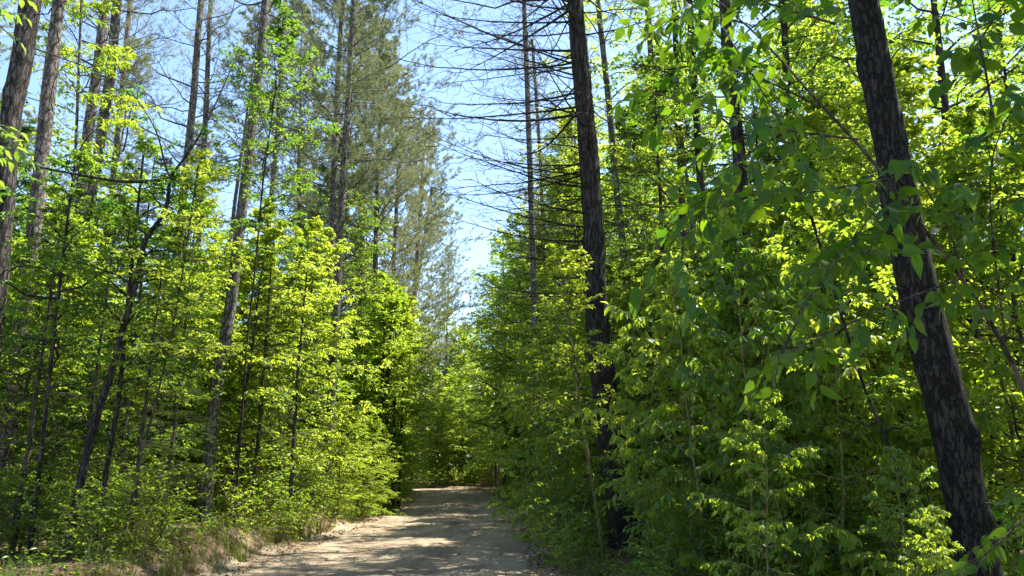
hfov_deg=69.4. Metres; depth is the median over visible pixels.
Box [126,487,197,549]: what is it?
shrub
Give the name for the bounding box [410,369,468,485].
broadleaf tree
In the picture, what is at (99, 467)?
shrub
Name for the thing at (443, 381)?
broadleaf tree
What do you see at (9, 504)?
shrub
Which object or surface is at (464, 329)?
broadleaf tree
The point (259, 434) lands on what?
hemlock tree
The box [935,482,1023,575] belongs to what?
shrub
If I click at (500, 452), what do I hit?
sapling
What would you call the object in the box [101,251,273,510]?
understory tree
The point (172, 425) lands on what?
understory tree
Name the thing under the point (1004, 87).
broadleaf tree
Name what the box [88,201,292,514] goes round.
understory tree
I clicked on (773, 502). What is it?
shrub
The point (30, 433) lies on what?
hemlock tree
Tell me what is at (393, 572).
road gravel
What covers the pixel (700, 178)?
broadleaf tree
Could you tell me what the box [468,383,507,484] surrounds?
broadleaf tree
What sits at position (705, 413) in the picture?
understory tree
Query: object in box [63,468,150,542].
shrub
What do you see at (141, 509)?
shrub
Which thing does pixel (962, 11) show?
broadleaf tree
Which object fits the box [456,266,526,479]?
broadleaf tree
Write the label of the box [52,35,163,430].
pine tree
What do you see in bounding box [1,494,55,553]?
shrub
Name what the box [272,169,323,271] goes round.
pine tree
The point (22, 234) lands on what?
understory tree
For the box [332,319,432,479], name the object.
understory tree
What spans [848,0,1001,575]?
pine tree
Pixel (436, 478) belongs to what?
shrub
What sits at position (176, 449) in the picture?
shrub
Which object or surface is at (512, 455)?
understory tree
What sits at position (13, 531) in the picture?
shrub
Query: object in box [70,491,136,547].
shrub
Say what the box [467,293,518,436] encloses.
broadleaf tree
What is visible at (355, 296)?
broadleaf tree
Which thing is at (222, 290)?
understory tree
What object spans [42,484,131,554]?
shrub
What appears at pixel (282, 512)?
shrub
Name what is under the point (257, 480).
shrub
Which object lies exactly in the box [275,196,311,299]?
pine tree
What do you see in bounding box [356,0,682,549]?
dead branched pine
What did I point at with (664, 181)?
broadleaf tree
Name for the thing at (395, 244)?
pine tree
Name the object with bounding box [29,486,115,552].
shrub
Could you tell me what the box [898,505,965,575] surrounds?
sapling
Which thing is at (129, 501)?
shrub
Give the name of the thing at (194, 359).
understory tree
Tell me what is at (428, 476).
shrub
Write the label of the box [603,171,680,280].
broadleaf tree
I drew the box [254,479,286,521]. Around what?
shrub
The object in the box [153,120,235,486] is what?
pine tree
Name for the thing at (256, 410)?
understory tree
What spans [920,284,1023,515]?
understory tree
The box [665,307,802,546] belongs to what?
understory tree
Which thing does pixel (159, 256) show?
hemlock tree
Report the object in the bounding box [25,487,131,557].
shrub
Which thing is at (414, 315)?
broadleaf tree
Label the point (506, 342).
broadleaf tree
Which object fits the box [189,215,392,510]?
understory tree
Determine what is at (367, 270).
broadleaf tree
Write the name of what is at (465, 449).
broadleaf tree
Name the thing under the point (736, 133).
broadleaf tree
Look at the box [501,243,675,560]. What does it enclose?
sapling
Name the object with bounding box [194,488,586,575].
gravel road
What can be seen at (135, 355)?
understory tree
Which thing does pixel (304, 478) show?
shrub
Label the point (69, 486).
shrub
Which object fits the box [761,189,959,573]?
sapling
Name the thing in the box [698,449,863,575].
shrub
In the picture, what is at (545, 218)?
broadleaf tree
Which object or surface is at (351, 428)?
understory tree
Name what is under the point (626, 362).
understory tree
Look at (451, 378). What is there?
broadleaf tree
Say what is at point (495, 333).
broadleaf tree
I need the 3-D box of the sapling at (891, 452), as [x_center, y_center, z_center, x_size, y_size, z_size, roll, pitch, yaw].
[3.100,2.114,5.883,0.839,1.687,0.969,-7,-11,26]
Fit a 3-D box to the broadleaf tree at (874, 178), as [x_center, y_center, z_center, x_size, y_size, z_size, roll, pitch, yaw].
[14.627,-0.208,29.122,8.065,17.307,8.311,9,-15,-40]
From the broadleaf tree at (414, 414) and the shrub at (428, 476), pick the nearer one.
the broadleaf tree at (414, 414)
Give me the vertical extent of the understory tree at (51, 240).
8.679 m
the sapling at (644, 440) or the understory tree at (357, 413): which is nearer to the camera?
the sapling at (644, 440)
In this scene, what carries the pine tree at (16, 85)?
on the forest floor
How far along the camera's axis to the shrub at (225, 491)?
18.30 m
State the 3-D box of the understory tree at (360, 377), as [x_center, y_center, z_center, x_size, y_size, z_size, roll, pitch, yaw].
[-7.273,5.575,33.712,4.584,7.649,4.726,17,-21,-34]
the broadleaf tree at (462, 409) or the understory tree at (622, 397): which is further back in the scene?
the broadleaf tree at (462, 409)
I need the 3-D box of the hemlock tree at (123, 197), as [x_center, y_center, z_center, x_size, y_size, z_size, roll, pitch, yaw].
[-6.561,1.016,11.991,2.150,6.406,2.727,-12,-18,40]
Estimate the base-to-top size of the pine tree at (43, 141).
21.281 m
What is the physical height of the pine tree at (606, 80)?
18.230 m
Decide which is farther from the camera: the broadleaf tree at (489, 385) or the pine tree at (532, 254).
the broadleaf tree at (489, 385)
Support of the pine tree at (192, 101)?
on the forest floor
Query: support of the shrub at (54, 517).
on the forest floor
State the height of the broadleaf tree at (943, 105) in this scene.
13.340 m
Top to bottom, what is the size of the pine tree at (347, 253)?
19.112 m
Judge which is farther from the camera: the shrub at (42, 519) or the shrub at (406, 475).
the shrub at (406, 475)
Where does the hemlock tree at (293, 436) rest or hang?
on the forest floor
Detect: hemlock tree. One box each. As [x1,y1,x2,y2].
[0,169,190,552]
[0,184,119,554]
[0,208,27,453]
[1,151,149,536]
[46,143,202,529]
[49,221,209,549]
[71,211,228,498]
[84,257,157,505]
[88,241,234,534]
[186,216,333,521]
[235,236,370,529]
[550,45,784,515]
[660,196,693,435]
[673,120,732,463]
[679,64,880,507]
[895,184,1017,487]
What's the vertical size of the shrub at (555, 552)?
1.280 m
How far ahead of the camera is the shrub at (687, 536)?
8.63 m
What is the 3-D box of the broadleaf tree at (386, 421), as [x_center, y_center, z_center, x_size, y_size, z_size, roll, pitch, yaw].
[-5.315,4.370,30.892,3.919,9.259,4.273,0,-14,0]
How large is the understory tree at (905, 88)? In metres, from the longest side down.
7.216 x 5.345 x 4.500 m
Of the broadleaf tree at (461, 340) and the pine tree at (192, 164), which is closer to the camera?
the pine tree at (192, 164)
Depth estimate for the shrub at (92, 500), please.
11.98 m
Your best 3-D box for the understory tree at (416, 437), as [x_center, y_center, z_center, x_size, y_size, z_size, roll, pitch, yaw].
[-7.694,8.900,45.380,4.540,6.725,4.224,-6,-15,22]
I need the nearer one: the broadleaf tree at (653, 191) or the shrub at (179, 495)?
the shrub at (179, 495)
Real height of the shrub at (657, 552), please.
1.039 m
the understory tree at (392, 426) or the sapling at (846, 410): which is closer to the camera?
the sapling at (846, 410)
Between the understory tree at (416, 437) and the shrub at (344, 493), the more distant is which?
the understory tree at (416, 437)
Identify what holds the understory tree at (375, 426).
on the forest floor
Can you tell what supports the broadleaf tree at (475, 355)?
on the forest floor
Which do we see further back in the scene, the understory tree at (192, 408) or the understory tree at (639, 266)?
the understory tree at (192, 408)
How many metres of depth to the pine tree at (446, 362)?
74.95 m
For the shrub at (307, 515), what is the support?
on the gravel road
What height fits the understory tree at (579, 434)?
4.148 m
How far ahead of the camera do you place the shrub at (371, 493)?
25.47 m
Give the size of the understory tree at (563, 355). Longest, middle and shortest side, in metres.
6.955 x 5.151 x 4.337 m
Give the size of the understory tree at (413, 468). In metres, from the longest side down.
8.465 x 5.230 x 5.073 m
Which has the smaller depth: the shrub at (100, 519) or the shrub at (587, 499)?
the shrub at (100, 519)
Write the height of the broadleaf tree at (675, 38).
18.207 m
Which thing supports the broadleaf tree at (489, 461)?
on the forest floor
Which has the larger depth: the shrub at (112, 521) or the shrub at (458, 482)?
the shrub at (458, 482)
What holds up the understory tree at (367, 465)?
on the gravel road
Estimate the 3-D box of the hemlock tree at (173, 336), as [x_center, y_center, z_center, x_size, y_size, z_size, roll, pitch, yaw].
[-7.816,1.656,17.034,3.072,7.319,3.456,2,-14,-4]
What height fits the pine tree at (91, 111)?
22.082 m
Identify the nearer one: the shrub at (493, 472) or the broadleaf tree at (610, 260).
the broadleaf tree at (610, 260)
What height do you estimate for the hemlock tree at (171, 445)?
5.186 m
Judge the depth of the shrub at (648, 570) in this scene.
8.21 m
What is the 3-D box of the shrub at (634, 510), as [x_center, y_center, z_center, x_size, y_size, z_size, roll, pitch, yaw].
[2.470,3.615,12.054,1.908,1.715,1.795,2,-4,40]
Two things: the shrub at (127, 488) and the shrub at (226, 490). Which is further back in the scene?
the shrub at (226, 490)
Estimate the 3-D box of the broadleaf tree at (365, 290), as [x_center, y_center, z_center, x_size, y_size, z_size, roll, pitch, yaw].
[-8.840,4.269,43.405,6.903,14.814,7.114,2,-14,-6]
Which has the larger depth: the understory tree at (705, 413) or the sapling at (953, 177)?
the understory tree at (705, 413)
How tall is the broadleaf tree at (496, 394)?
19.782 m
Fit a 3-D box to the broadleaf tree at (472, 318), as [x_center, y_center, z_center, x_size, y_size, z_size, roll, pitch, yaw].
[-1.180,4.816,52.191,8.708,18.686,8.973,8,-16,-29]
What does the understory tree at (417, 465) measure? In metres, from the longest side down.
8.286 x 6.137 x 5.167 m
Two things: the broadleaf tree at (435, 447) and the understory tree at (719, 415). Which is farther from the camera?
the broadleaf tree at (435, 447)
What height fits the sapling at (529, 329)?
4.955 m
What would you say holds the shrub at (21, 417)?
on the forest floor
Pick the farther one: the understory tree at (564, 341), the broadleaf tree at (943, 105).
the understory tree at (564, 341)
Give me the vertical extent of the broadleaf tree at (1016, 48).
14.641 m
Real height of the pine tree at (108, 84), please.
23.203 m
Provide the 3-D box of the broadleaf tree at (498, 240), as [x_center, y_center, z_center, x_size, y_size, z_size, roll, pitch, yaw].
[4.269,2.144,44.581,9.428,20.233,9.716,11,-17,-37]
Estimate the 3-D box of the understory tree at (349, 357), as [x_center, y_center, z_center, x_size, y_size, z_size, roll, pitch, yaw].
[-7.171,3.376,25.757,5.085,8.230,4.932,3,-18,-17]
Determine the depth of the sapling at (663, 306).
9.41 m
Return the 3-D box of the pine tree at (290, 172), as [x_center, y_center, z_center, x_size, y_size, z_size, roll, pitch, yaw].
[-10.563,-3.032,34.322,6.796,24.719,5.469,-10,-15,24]
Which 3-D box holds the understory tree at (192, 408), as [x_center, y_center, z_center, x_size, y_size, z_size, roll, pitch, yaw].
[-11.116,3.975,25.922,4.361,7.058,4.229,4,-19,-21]
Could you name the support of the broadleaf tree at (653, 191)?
on the forest floor
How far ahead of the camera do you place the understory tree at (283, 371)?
24.32 m
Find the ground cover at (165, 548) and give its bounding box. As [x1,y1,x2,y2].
[0,485,1022,575]
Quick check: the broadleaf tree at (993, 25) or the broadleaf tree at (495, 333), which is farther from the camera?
the broadleaf tree at (495, 333)
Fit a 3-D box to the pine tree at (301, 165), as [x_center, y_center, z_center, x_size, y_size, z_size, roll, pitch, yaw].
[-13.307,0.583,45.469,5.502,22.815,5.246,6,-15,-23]
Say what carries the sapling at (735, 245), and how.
on the forest floor
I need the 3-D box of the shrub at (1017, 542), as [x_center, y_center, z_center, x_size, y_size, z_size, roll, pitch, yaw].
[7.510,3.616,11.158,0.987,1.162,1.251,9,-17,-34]
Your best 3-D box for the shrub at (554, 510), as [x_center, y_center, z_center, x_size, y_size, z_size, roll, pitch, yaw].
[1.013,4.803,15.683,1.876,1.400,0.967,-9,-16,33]
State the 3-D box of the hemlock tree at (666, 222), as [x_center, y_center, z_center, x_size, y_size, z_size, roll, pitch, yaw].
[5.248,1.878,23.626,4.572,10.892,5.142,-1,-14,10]
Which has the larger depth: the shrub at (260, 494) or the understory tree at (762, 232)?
the shrub at (260, 494)
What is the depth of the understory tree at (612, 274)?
19.31 m
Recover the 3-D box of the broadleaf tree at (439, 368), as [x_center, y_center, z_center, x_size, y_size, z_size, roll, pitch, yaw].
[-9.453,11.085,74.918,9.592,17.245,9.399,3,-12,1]
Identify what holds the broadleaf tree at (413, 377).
on the forest floor
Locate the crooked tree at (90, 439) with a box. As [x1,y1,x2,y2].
[16,45,240,561]
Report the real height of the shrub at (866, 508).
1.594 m
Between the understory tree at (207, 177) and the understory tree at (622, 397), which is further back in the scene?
the understory tree at (622, 397)
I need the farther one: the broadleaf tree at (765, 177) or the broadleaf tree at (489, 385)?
the broadleaf tree at (489, 385)
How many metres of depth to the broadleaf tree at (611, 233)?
30.50 m
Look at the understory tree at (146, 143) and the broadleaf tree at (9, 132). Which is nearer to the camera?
the broadleaf tree at (9, 132)
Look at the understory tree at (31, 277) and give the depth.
12.39 m
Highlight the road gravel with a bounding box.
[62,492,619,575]
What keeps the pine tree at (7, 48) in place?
on the forest floor
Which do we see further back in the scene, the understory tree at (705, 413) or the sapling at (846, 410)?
the understory tree at (705, 413)
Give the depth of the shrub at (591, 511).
16.47 m
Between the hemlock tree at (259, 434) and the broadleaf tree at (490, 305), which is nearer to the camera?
the hemlock tree at (259, 434)
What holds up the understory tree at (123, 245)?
on the forest floor
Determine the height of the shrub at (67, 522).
1.197 m
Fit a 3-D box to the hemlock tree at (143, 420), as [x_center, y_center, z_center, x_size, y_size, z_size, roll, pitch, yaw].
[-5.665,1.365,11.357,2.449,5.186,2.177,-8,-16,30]
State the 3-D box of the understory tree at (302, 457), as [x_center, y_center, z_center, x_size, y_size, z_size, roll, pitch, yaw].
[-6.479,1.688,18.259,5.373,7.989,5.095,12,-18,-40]
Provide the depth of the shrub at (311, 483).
21.13 m
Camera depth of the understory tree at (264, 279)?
22.84 m
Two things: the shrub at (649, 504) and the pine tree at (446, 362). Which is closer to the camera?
the shrub at (649, 504)
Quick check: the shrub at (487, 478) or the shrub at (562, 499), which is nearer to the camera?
the shrub at (562, 499)
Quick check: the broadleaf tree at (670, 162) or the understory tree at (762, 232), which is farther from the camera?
the broadleaf tree at (670, 162)
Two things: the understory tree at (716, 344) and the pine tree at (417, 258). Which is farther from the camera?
the pine tree at (417, 258)
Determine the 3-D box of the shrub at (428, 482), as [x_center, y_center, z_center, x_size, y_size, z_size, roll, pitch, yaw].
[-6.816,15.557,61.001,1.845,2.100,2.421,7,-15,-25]
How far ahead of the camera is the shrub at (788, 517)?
8.99 m
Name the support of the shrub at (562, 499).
on the forest floor
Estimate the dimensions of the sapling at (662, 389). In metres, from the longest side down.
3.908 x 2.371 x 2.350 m
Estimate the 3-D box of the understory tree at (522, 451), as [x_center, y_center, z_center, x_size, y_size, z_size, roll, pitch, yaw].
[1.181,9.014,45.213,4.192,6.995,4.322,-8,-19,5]
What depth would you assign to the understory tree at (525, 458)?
41.78 m
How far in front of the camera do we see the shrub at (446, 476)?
61.51 m
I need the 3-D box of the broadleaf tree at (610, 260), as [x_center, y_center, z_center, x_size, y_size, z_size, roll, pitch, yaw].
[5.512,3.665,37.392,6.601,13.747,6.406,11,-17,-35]
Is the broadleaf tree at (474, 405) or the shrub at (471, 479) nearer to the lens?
the broadleaf tree at (474, 405)
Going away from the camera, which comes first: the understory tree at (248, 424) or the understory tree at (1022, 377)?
the understory tree at (1022, 377)
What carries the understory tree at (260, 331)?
on the forest floor
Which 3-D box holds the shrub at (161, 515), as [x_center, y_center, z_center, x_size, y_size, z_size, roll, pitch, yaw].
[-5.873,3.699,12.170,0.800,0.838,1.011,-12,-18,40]
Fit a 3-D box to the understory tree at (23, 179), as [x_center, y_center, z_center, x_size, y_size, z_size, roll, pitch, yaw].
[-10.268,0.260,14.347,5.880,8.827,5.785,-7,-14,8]
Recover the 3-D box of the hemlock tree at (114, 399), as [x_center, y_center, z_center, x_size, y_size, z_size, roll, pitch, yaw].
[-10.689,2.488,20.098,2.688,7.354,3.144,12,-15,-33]
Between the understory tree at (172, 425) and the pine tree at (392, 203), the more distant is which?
the pine tree at (392, 203)
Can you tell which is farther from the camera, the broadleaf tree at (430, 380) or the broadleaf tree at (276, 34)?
the broadleaf tree at (430, 380)
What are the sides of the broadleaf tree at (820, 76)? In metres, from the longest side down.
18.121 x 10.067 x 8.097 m
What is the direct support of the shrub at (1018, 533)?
on the forest floor
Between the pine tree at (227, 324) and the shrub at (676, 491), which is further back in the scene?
the pine tree at (227, 324)
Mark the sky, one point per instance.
(478, 254)
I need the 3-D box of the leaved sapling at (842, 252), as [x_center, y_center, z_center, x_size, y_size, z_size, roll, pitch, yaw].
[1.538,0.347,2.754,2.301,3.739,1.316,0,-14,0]
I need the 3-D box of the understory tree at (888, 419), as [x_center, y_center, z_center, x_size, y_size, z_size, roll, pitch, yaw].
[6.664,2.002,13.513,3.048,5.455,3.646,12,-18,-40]
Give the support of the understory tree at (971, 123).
on the forest floor
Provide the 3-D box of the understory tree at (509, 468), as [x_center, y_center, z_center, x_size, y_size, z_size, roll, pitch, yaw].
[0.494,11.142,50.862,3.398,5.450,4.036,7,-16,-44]
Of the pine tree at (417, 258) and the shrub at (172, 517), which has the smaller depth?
the shrub at (172, 517)
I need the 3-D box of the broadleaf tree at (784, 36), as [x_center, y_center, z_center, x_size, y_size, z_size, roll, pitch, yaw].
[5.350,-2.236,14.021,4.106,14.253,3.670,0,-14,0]
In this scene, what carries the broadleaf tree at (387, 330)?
on the forest floor
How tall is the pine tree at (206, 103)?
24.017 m
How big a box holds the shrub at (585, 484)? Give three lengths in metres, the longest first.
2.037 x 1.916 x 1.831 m
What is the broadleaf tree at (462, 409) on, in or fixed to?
on the forest floor
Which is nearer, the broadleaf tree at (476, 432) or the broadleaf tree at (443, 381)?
the broadleaf tree at (476, 432)
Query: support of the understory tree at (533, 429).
on the forest floor
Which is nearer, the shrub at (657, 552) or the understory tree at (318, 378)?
the shrub at (657, 552)
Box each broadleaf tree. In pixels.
[0,0,42,201]
[0,0,187,518]
[169,0,341,525]
[262,141,407,442]
[278,192,419,432]
[321,293,426,502]
[324,271,448,506]
[341,242,394,337]
[341,256,395,336]
[347,285,429,500]
[357,290,454,508]
[368,289,445,507]
[396,275,425,452]
[405,346,455,483]
[409,315,461,477]
[410,346,472,473]
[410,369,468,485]
[412,308,485,470]
[414,394,453,483]
[416,403,451,481]
[417,373,474,484]
[419,353,489,484]
[421,324,490,476]
[423,328,494,477]
[425,393,468,480]
[431,370,488,484]
[439,226,523,490]
[444,403,483,484]
[449,348,487,476]
[450,272,524,487]
[450,394,490,485]
[452,317,494,464]
[454,211,561,487]
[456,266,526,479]
[458,279,529,480]
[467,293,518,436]
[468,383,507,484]
[470,234,565,459]
[471,107,643,462]
[473,391,517,485]
[475,152,606,446]
[475,265,555,465]
[478,412,509,485]
[479,226,553,423]
[486,111,635,432]
[486,144,638,441]
[487,206,565,443]
[497,191,608,403]
[498,162,630,466]
[532,100,709,402]
[536,0,631,332]
[541,105,694,477]
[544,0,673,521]
[551,58,746,390]
[563,233,635,355]
[567,40,798,478]
[575,0,717,251]
[591,0,855,547]
[593,0,780,530]
[601,0,742,475]
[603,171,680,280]
[674,0,894,561]
[689,0,1023,538]
[714,0,983,510]
[720,20,1023,422]
[722,140,794,244]
[753,20,879,245]
[772,0,1023,569]
[835,89,964,424]
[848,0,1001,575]
[879,0,1023,155]
[909,0,1023,490]
[919,0,1023,518]
[977,0,1023,194]
[985,154,1023,443]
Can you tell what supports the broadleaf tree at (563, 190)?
on the forest floor
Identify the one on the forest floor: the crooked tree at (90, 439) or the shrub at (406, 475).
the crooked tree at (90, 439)
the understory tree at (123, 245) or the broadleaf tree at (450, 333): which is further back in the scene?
the broadleaf tree at (450, 333)
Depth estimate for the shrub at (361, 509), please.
23.93 m
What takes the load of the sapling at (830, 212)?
on the forest floor
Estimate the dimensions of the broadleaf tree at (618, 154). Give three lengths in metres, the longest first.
13.450 x 6.459 x 6.268 m
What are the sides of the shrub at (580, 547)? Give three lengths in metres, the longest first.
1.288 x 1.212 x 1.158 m
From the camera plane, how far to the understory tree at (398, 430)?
34.81 m
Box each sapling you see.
[463,338,590,531]
[466,325,602,541]
[482,354,581,525]
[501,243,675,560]
[509,405,610,564]
[568,251,806,575]
[593,199,832,562]
[607,328,760,574]
[609,0,1023,575]
[617,434,697,575]
[648,233,860,575]
[652,199,892,575]
[688,388,852,575]
[716,232,987,575]
[719,200,993,575]
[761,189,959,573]
[801,222,1023,572]
[840,167,1023,575]
[855,446,949,575]
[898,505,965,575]
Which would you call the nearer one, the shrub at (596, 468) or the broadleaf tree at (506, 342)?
the shrub at (596, 468)
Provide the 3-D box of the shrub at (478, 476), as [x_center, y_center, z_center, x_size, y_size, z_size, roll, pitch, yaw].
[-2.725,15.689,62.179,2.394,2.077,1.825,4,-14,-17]
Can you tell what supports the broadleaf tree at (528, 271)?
on the forest floor
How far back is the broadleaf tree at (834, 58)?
15.71 m
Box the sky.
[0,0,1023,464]
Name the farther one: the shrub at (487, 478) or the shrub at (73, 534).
the shrub at (487, 478)
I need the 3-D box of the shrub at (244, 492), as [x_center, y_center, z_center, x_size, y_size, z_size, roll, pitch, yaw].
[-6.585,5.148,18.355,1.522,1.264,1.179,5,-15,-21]
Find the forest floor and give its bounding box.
[0,477,1023,575]
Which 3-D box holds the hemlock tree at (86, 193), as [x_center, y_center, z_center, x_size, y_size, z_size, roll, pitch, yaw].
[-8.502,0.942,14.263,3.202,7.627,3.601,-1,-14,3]
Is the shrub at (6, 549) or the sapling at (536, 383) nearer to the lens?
the shrub at (6, 549)
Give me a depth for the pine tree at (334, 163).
31.49 m
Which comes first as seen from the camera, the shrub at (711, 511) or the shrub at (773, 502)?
the shrub at (773, 502)
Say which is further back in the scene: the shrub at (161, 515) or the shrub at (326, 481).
the shrub at (326, 481)
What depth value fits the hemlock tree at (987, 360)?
16.38 m
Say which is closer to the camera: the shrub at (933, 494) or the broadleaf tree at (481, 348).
the shrub at (933, 494)
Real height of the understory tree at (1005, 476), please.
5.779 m
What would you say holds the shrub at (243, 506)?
on the forest floor
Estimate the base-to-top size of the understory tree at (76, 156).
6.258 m
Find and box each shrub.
[0,416,36,523]
[0,439,166,554]
[0,447,94,556]
[0,475,65,552]
[0,495,20,527]
[1,475,57,552]
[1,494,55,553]
[6,473,136,562]
[24,478,106,545]
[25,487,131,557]
[27,457,180,562]
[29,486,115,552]
[30,499,117,556]
[35,438,125,535]
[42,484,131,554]
[50,430,204,557]
[60,478,118,541]
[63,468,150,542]
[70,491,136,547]
[77,456,172,540]
[85,468,185,543]
[91,443,190,524]
[114,434,227,539]
[126,487,183,533]
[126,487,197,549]
[151,481,196,520]
[194,461,249,517]
[210,440,301,528]
[211,466,288,529]
[213,471,257,513]
[218,477,276,517]
[235,471,289,513]
[247,471,322,541]
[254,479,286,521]
[258,480,323,542]
[275,441,331,503]
[275,495,320,536]
[283,471,360,534]
[294,451,327,503]
[295,465,350,503]
[296,462,331,504]
[308,472,349,511]
[312,463,342,500]
[325,475,360,513]
[331,468,368,502]
[332,460,372,502]
[342,493,368,522]
[344,468,389,512]
[351,498,368,518]
[395,465,420,498]
[419,466,437,488]
[421,466,437,487]
[428,468,447,486]
[434,466,453,485]
[448,463,465,486]
[451,459,464,485]
[463,470,478,485]
[471,462,490,485]
[481,466,498,486]
[484,465,510,484]
[494,496,605,575]
[499,450,611,563]
[519,480,599,542]
[520,478,593,526]
[530,462,606,540]
[532,481,591,551]
[535,500,614,575]
[541,505,605,569]
[561,454,605,524]
[564,464,603,513]
[564,503,610,550]
[569,496,605,532]
[598,456,720,558]
[612,467,753,571]
[623,510,690,575]
[625,470,688,538]
[630,509,685,572]
[635,464,754,575]
[663,488,745,568]
[694,479,808,575]
[698,445,849,575]
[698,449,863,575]
[702,473,761,566]
[821,452,943,575]
[838,459,1023,575]
[849,458,948,565]
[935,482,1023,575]
[1011,514,1023,554]
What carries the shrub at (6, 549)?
on the forest floor
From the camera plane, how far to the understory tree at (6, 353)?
15.42 m
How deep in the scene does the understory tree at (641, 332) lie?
15.55 m
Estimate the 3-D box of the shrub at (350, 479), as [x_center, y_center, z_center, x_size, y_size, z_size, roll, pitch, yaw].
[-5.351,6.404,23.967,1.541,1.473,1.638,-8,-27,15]
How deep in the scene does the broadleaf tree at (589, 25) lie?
24.30 m
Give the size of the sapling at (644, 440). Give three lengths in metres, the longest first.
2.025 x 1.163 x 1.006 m
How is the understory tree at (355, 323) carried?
on the forest floor
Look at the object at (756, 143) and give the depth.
14.42 m
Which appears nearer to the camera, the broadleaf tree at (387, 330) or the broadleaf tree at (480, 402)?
the broadleaf tree at (387, 330)
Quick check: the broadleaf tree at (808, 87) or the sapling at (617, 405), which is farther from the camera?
the broadleaf tree at (808, 87)
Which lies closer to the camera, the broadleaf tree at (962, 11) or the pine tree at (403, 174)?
the broadleaf tree at (962, 11)
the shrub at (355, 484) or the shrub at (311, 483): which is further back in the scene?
the shrub at (355, 484)
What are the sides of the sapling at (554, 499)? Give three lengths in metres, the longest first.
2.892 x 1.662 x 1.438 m
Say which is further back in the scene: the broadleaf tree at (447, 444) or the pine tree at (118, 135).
the broadleaf tree at (447, 444)
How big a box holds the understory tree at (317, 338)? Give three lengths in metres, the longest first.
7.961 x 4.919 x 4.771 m
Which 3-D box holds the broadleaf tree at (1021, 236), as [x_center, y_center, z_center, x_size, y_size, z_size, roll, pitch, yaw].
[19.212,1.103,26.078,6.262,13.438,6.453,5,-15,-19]
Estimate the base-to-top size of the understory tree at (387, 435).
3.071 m
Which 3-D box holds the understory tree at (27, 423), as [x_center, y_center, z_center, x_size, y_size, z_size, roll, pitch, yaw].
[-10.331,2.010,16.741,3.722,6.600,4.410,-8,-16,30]
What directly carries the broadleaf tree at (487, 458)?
on the forest floor
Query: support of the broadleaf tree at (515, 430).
on the forest floor
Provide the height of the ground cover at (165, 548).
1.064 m
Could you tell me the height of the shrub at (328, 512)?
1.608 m
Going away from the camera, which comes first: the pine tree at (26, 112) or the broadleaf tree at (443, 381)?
the pine tree at (26, 112)
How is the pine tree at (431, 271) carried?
on the forest floor
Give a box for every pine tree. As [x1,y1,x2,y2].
[0,0,32,151]
[0,0,100,540]
[0,0,120,375]
[12,0,173,481]
[14,106,51,228]
[36,0,205,393]
[36,0,215,463]
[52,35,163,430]
[104,0,263,512]
[125,0,281,406]
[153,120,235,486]
[182,0,311,524]
[192,5,293,485]
[209,0,486,500]
[218,0,343,481]
[232,0,358,445]
[250,0,426,441]
[255,146,328,306]
[262,6,427,427]
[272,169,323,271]
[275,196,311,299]
[283,29,463,478]
[308,159,370,335]
[309,95,491,423]
[354,113,486,477]
[379,172,476,453]
[416,241,474,483]
[468,0,570,510]
[513,39,568,420]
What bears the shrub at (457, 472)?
on the forest floor
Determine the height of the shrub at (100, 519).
1.413 m
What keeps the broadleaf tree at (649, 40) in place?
on the forest floor
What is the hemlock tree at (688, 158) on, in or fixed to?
on the forest floor
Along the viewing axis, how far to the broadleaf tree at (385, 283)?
28.85 m
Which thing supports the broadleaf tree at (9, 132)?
on the forest floor
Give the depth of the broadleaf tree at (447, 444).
65.31 m
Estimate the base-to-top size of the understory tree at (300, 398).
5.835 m
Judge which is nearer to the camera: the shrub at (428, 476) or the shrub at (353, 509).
the shrub at (353, 509)
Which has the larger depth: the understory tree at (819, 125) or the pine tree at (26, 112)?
the pine tree at (26, 112)
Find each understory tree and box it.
[0,88,147,524]
[0,149,143,559]
[0,183,162,494]
[0,198,141,540]
[0,199,213,527]
[0,241,153,511]
[0,284,147,490]
[1,294,33,410]
[3,232,74,451]
[38,261,249,508]
[50,133,228,554]
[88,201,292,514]
[91,293,172,478]
[96,148,254,555]
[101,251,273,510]
[105,339,197,482]
[114,259,280,512]
[120,236,344,508]
[132,317,248,489]
[134,201,370,519]
[165,299,313,507]
[188,262,353,506]
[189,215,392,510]
[196,381,281,480]
[226,316,295,489]
[234,270,380,480]
[249,357,317,483]
[270,275,382,489]
[277,310,367,478]
[281,355,362,500]
[296,395,380,515]
[306,316,401,489]
[327,420,389,519]
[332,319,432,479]
[336,333,380,488]
[338,366,376,484]
[344,416,397,517]
[349,338,416,486]
[356,429,411,515]
[372,422,420,511]
[374,360,425,472]
[387,404,421,478]
[406,424,427,486]
[494,430,526,481]
[499,420,533,479]
[501,410,530,478]
[517,392,551,477]
[526,363,577,480]
[529,259,676,502]
[532,323,598,491]
[535,278,659,517]
[538,314,596,484]
[548,380,600,503]
[564,251,724,544]
[565,303,687,526]
[582,270,695,475]
[604,284,726,527]
[625,192,895,566]
[633,248,848,564]
[646,273,796,486]
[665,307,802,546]
[679,91,1023,566]
[695,51,1023,575]
[695,151,986,570]
[768,247,884,530]
[828,271,1019,527]
[857,97,1023,564]
[882,224,1023,552]
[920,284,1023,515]
[991,291,1022,464]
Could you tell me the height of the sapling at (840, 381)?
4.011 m
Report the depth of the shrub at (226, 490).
19.47 m
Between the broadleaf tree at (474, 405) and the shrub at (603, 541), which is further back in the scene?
the broadleaf tree at (474, 405)

